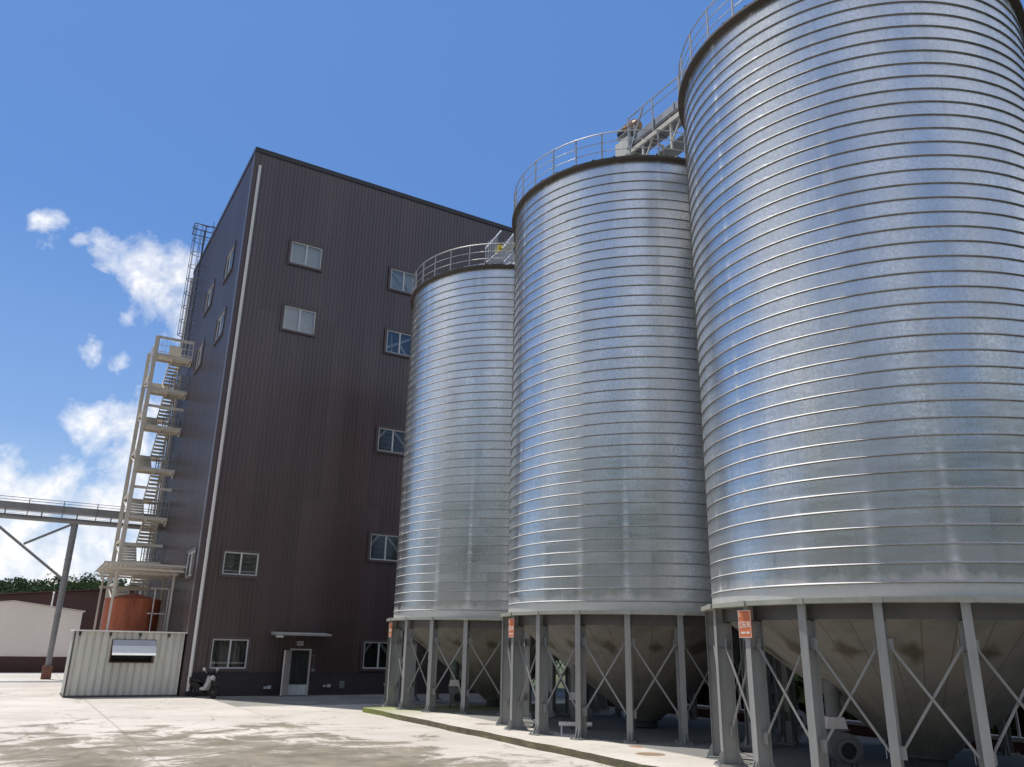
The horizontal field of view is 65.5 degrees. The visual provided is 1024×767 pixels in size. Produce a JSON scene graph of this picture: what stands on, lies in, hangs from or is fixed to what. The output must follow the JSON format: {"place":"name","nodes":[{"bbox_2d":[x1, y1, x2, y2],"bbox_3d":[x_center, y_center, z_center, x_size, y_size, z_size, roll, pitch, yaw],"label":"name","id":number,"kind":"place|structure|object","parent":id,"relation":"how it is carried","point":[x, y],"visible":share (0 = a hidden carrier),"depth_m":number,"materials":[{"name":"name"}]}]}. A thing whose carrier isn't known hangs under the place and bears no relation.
{"place":"outdoors","nodes":[
{"label":"outdoors","id":0,"kind":"place"},
{"bbox_2d":[0,672,613,766],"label":"yard","id":1,"kind":"structure","parent":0,"point":[43,723],"depth_m":20.29,"materials":[{"name":"concrete"}]},
{"bbox_2d":[0,600,84,672],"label":"warehouse","id":2,"kind":"structure","parent":1,"relation":"on","point":[25,630],"depth_m":53.73,"materials":[{"name":"white paint"}]},
{"bbox_2d":[0,589,142,629],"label":"red brown shed","id":3,"kind":"structure","parent":1,"relation":"on","point":[86,600],"depth_m":68.35,"materials":[{"name":"brown metal"}]},
{"bbox_2d":[0,495,156,678],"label":"conveyor gallery","id":4,"kind":"object","parent":1,"relation":"on","point":[47,668],"visible":0.88,"depth_m":46.74,"materials":[{"name":"grey metal"}]},
{"bbox_2d":[60,629,187,697],"bbox_3d":[-16.378,11.818,33.668,4.360,2.580,2.903,12,-21,-29],"label":"site cabin","id":5,"kind":"object","parent":1,"relation":"on","point":[106,663],"visible":1,"depth_m":32.77,"materials":[{"name":"metal"}]},
{"bbox_2d":[108,639,156,662],"bbox_3d":[-15.636,11.064,32.900,1.700,0.920,0.493,12,-21,-29],"label":"window","id":6,"kind":"structure","parent":5,"relation":"in","point":[119,646],"depth_m":32.92,"materials":[{"name":"silver metal"}]},
{"bbox_2d":[100,588,170,631],"bbox_3d":[-17.922,11.984,37.410,2.770,4.552,2.692,12,-21,-29],"label":"storage tank","id":7,"kind":"object","parent":1,"relation":"on","point":[134,612],"visible":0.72,"depth_m":36.85,"materials":[{"name":"orange metal"}]},
{"bbox_2d":[93,561,186,631],"bbox_3d":[-17.915,11.425,37.262,3.460,5.520,5.130,12,-21,-29],"label":"sheet canopy","id":8,"kind":"object","parent":1,"relation":"on","point":[163,572],"visible":0.9,"depth_m":37.50,"materials":[{"name":"beige metal"}]},
{"bbox_2d":[99,335,194,629],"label":"stair tower","id":9,"kind":"structure","parent":1,"relation":"on","point":[142,463],"depth_m":47.10,"materials":[{"name":"beige metal"}]},
{"bbox_2d":[189,667,219,698],"bbox_3d":[-12.808,12.464,33.188,1.770,1.195,0.790,-10,-21,30],"label":"motorbike","id":10,"kind":"object","parent":1,"relation":"on","point":[198,686],"visible":1,"depth_m":33.03,"materials":[{"name":"plastic"}]},
{"bbox_2d":[139,146,514,696],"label":"mill building","id":11,"kind":"structure","parent":1,"relation":"on","point":[277,535],"depth_m":39.76,"materials":[{"name":"brown metal"}]},
{"bbox_2d":[182,547,196,580],"bbox_3d":[-14.794,8.311,36.644,0.155,1.410,2.250,12,-21,-29],"label":"window","id":12,"kind":"structure","parent":11,"relation":"in","point":[190,560],"depth_m":36.71,"materials":[{"name":"white metal"}]},
{"bbox_2d":[177,222,214,366],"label":"caged ladder","id":13,"kind":"object","parent":11,"relation":"attached to","point":[199,265],"visible":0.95,"depth_m":51.73,"materials":[{"name":"metal"}]},
{"bbox_2d":[193,339,204,374],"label":"window","id":14,"kind":"structure","parent":11,"relation":"in","point":[199,355],"depth_m":46.13,"materials":[{"name":"white metal"}]},
{"bbox_2d":[202,279,215,317],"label":"window","id":15,"kind":"structure","parent":11,"relation":"in","point":[209,294],"depth_m":47.02,"materials":[{"name":"white metal"}]},
{"bbox_2d":[213,306,226,345],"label":"window","id":16,"kind":"structure","parent":11,"relation":"in","point":[219,327],"depth_m":41.64,"materials":[{"name":"white metal"}]},
{"bbox_2d":[205,635,251,671],"bbox_3d":[-12.446,11.853,34.927,1.790,1.500,0.435,12,-21,-29],"label":"window","id":17,"kind":"structure","parent":11,"relation":"in","point":[249,639],"depth_m":34.81,"materials":[{"name":"white metal"}]},
{"bbox_2d":[222,241,236,283],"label":"window","id":18,"kind":"structure","parent":11,"relation":"in","point":[229,261],"depth_m":42.73,"materials":[{"name":"white metal"}]},
{"bbox_2d":[218,548,261,578],"bbox_3d":[-12.365,8.190,36.141,1.780,1.280,0.435,12,-21,-29],"label":"window","id":19,"kind":"structure","parent":11,"relation":"in","point":[259,553],"depth_m":36.02,"materials":[{"name":"white metal"}]},
{"bbox_2d":[280,649,311,695],"bbox_3d":[-9.876,12.982,35.837,1.673,1.990,0.561,28,-32,-54],"label":"door","id":20,"kind":"structure","parent":11,"relation":"in","point":[295,688],"depth_m":36.08,"materials":[{"name":"white metal"}]},
{"bbox_2d":[280,302,318,337],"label":"window","id":21,"kind":"structure","parent":11,"relation":"in","point":[300,320],"depth_m":40.64,"materials":[{"name":"grey glass"}]},
{"bbox_2d":[287,237,324,271],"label":"window","id":22,"kind":"structure","parent":11,"relation":"in","point":[307,257],"depth_m":41.78,"materials":[{"name":"glass"}]},
{"bbox_2d":[360,638,387,670],"bbox_3d":[-6.458,13.047,38.237,1.780,1.490,0.300,12,-21,-29],"label":"window","id":23,"kind":"structure","parent":11,"relation":"in","point":[370,641],"depth_m":38.04,"materials":[{"name":"white metal"}]},
{"bbox_2d":[367,530,398,563],"bbox_3d":[-6.365,8.218,39.828,1.880,1.540,0.300,12,-21,-29],"label":"window","id":24,"kind":"structure","parent":11,"relation":"in","point":[387,535],"depth_m":39.67,"materials":[{"name":"white metal"}]},
{"bbox_2d":[375,424,404,456],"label":"window","id":25,"kind":"structure","parent":11,"relation":"in","point":[379,427],"depth_m":41.39,"materials":[{"name":"white metal"}]},
{"bbox_2d":[383,326,410,357],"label":"window","id":26,"kind":"structure","parent":11,"relation":"in","point":[404,355],"depth_m":43.14,"materials":[{"name":"white metal"}]},
{"bbox_2d":[388,265,418,295],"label":"window","id":27,"kind":"structure","parent":11,"relation":"in","point":[400,280],"depth_m":44.45,"materials":[{"name":"glass"}]},
{"bbox_2d":[495,241,514,255],"bbox_3d":[-0.207,-5.859,35.763,1.000,0.800,1.114,12,-21,-29],"label":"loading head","id":28,"kind":"object","parent":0,"point":[500,249],"visible":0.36,"depth_m":35.43},
{"bbox_2d":[0,0,1023,587],"label":"sky","id":29,"kind":"structure","parent":0,"point":[126,125],"materials":[{"name":"blue"}]},
{"bbox_2d":[559,721,591,735],"bbox_3d":[1.622,8.835,20.375,0.850,0.332,0.320,0,-18,4],"label":"bench","id":30,"kind":"object","parent":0,"point":[565,723],"visible":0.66,"depth_m":20.37,"materials":[{"name":"grey metal"}]},
{"bbox_2d":[362,703,1023,766],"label":"pavement","id":31,"kind":"structure","parent":0,"point":[658,746],"depth_m":19.49,"materials":[{"name":"concrete"}]},
{"bbox_2d":[448,659,460,707],"bbox_3d":[-1.963,10.706,28.703,0.685,1.850,0.390,2,-18,-2],"label":"aeration fan","id":32,"kind":"object","parent":31,"relation":"on","point":[454,694],"visible":0.59,"depth_m":28.49},
{"bbox_2d":[380,243,610,714],"bbox_3d":[-0.428,3.284,32.793,8.564,18.570,8.564,12,-21,-29],"label":"grain silo","id":33,"kind":"object","parent":31,"relation":"on","point":[452,587],"visible":0.6,"depth_m":29.18,"materials":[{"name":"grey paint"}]},
{"bbox_2d":[389,623,392,636],"bbox_3d":[-4.456,9.043,29.232,0.028,0.500,0.370,8,-20,-20],"label":"silo sign","id":34,"kind":"object","parent":33,"relation":"attached to","point":[390,629],"visible":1,"depth_m":29.19,"materials":[{"name":"orange metal"}]},
{"bbox_2d":[484,230,513,264],"bbox_3d":[-0.435,-5.849,33.941,0.756,4.147,4.698,-1,-18,6],"label":"roof stair","id":35,"kind":"object","parent":33,"relation":"on","point":[501,258],"visible":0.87,"depth_m":33.10,"materials":[{"name":"grey metal"}]},
{"bbox_2d":[568,664,592,729],"bbox_3d":[1.912,8.733,22.328,0.685,1.750,0.390,-1,-18,7],"label":"aeration fan","id":36,"kind":"object","parent":31,"relation":"on","point":[589,709],"visible":0.31,"depth_m":22.16},
{"bbox_2d":[495,129,804,744],"bbox_3d":[4.014,1.046,25.740,8.564,18.570,8.564,12,-21,-29],"label":"grain silo","id":37,"kind":"object","parent":31,"relation":"on","point":[609,584],"visible":0.73,"depth_m":22.11,"materials":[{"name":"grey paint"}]},
{"bbox_2d":[508,618,514,636],"bbox_3d":[-0.014,6.805,22.180,0.028,0.500,0.370,8,-20,-20],"label":"silo sign","id":38,"kind":"object","parent":37,"relation":"attached to","point":[511,626],"visible":1,"depth_m":22.15,"materials":[{"name":"orange metal"}]},
{"bbox_2d":[797,706,806,731],"bbox_3d":[7.899,9.212,22.273,0.650,1.045,0.370,-2,-19,11],"label":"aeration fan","id":39,"kind":"object","parent":31,"relation":"on","point":[802,715],"visible":0.23,"depth_m":22.06},
{"bbox_2d":[821,680,863,766],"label":"aeration fan","id":40,"kind":"object","parent":31,"relation":"on","point":[845,748],"visible":0.81,"depth_m":15.31},
{"bbox_2d":[677,0,1023,766],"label":"grain silo","id":41,"kind":"object","parent":31,"relation":"on","point":[855,176],"visible":0.98,"depth_m":15.30,"materials":[{"name":"metal"}]},
{"bbox_2d":[615,70,685,155],"bbox_3d":[7.854,-9.788,23.563,1.675,2.725,13.750,12,-21,-29],"label":"drag conveyor","id":42,"kind":"object","parent":41,"relation":"on","point":[668,118],"visible":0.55,"depth_m":27.47,"materials":[{"name":"metal"}]},
{"bbox_2d":[738,610,752,637],"bbox_3d":[4.428,4.567,15.127,0.028,0.500,0.370,8,-20,-20],"label":"silo sign","id":43,"kind":"object","parent":41,"relation":"attached to","point":[745,623],"visible":1,"depth_m":15.11,"materials":[{"name":"orange metal"}]},
{"bbox_2d":[532,661,1023,734],"bbox_3d":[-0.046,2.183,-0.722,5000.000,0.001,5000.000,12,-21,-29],"label":"ground","id":44,"kind":"structure","parent":0,"point":[560,688],"depth_m":52.53,"materials":[{"name":"soil"}]},
{"bbox_2d":[607,688,1023,754],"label":"boundary wall","id":45,"kind":"structure","parent":44,"relation":"on","point":[858,728],"depth_m":21.86,"materials":[{"name":"grey concrete"}]},
{"bbox_2d":[687,654,1023,736],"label":"woodland","id":46,"kind":"object","parent":44,"relation":"on","point":[703,697],"visible":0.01,"depth_m":27.26,"materials":[{"name":"green plant"}]},
{"bbox_3d":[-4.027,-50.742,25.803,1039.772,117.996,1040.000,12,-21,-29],"label":"hills","id":47,"kind":"structure","parent":0,"visible":0},
{"bbox_2d":[0,572,141,592],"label":"woodland","id":48,"kind":"object","parent":47,"relation":"on","point":[20,585],"visible":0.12,"depth_m":210.07,"materials":[{"name":"green plant"}]}
]}

